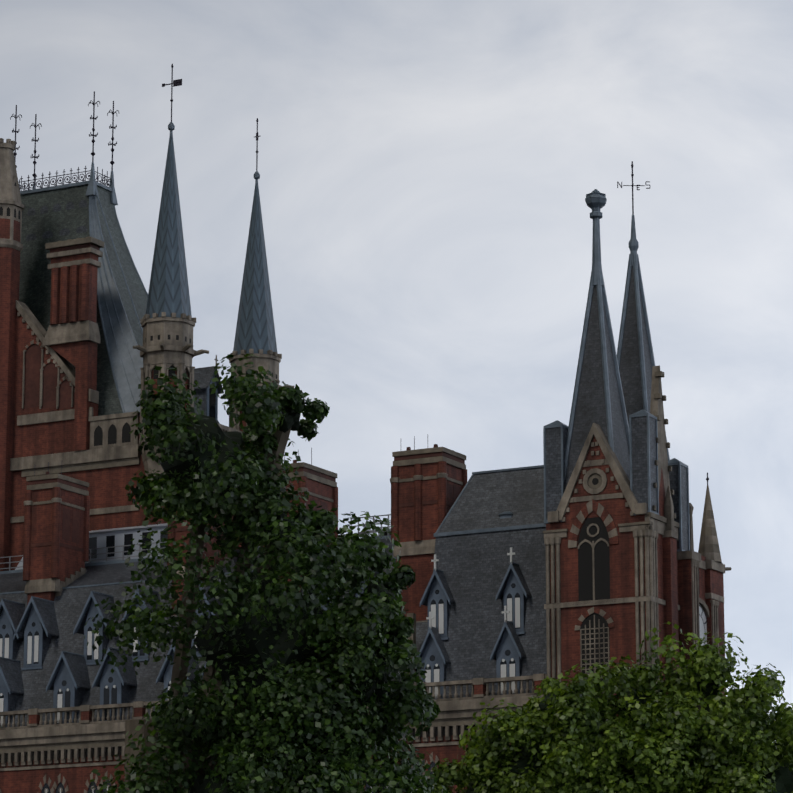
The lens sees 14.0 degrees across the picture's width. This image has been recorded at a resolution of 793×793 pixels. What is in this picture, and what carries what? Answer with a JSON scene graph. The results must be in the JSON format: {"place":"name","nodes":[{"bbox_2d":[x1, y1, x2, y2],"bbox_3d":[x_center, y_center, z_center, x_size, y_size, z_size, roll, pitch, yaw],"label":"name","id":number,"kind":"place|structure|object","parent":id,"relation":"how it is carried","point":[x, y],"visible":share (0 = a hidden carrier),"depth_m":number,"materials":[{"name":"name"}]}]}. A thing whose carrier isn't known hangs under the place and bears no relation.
{"place":"outdoors","nodes":[
{"label":"outdoors","id":0,"kind":"place"},
{"bbox_2d":[84,353,447,792],"bbox_3d":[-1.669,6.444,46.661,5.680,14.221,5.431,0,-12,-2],"label":"tree","id":1,"kind":"object","parent":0,"point":[355,737],"depth_m":46.15,"materials":[{"name":"green plant"}]},
{"bbox_2d":[159,404,396,792],"bbox_3d":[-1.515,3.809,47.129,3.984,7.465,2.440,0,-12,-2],"label":"tree foliage","id":2,"kind":"object","parent":1,"relation":"on","point":[290,419],"visible":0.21,"depth_m":46.50,"materials":[{"name":"green plant"}]},
{"bbox_2d":[0,64,725,792],"bbox_3d":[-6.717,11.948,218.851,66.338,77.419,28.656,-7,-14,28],"label":"building","id":3,"kind":"structure","parent":0,"point":[74,292],"depth_m":210.40,"materials":[{"name":"red brick"}]},
{"bbox_2d":[15,523,167,569],"bbox_3d":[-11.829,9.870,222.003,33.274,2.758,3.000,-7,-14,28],"label":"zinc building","id":4,"kind":"structure","parent":3,"relation":"attached to","point":[118,533],"depth_m":224.46,"materials":[{"name":"grey metal"}]},
{"bbox_2d":[19,185,217,422],"bbox_3d":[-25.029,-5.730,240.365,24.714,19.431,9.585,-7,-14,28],"label":"slate roof","id":5,"kind":"object","parent":3,"relation":"on","point":[35,286],"visible":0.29,"depth_m":239.19,"materials":[{"name":"grey stone"}]},
{"bbox_2d":[146,136,191,318],"bbox_3d":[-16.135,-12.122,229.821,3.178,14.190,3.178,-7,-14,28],"label":"spire","id":6,"kind":"object","parent":3,"relation":"on","point":[168,293],"visible":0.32,"depth_m":228.45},
{"bbox_2d":[233,183,276,354],"bbox_3d":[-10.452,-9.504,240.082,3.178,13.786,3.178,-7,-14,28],"label":"spire","id":7,"kind":"object","parent":3,"relation":"on","point":[255,329],"visible":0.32,"depth_m":238.74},
{"bbox_2d":[0,547,519,792],"bbox_3d":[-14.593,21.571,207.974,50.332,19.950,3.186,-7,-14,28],"label":"windows","id":8,"kind":"structure","parent":3,"relation":"attached to","point":[507,611],"depth_m":200.40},
{"bbox_2d":[0,200,687,726],"bbox_3d":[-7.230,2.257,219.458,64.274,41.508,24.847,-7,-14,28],"label":"roof","id":9,"kind":"structure","parent":3,"relation":"attached to","point":[472,568],"depth_m":201.66,"materials":[{"name":"grey stone"}]},
{"bbox_2d":[0,122,689,661],"bbox_3d":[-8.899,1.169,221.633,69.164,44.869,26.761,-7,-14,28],"label":"roof trim","id":10,"kind":"structure","parent":3,"relation":"attached to","point":[126,362],"depth_m":204.23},
{"bbox_2d":[0,236,731,753],"bbox_3d":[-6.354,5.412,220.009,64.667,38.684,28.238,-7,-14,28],"label":"trim","id":11,"kind":"structure","parent":3,"relation":"attached to","point":[60,470],"depth_m":210.17,"materials":[{"name":"beige stone"}]},
{"bbox_2d":[565,266,651,488],"bbox_3d":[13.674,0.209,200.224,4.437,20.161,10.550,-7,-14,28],"label":"spires","id":12,"kind":"object","parent":3,"relation":"on","point":[590,407],"visible":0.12,"depth_m":197.08,"materials":[{"name":"grey stone"}]},
{"bbox_2d":[699,604,706,645],"bbox_3d":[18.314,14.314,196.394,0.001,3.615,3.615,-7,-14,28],"label":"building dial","id":13,"kind":"object","parent":3,"relation":"attached to","point":[703,630],"depth_m":197.18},
{"bbox_2d":[0,0,792,720],"label":"sky","id":14,"kind":"structure","parent":0,"point":[427,169],"materials":[{"name":"grey"}]},
{"bbox_2d":[425,621,792,792],"bbox_3d":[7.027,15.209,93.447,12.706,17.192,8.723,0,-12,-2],"label":"tree","id":15,"kind":"object","parent":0,"point":[570,738],"depth_m":92.39,"materials":[{"name":"green plant"}]},
{"bbox_2d":[464,672,792,792],"bbox_3d":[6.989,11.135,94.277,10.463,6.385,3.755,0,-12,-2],"label":"tree foliage","id":16,"kind":"object","parent":15,"relation":"attached to","point":[783,780],"visible":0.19,"depth_m":93.25,"materials":[{"name":"green plant"}]}
]}

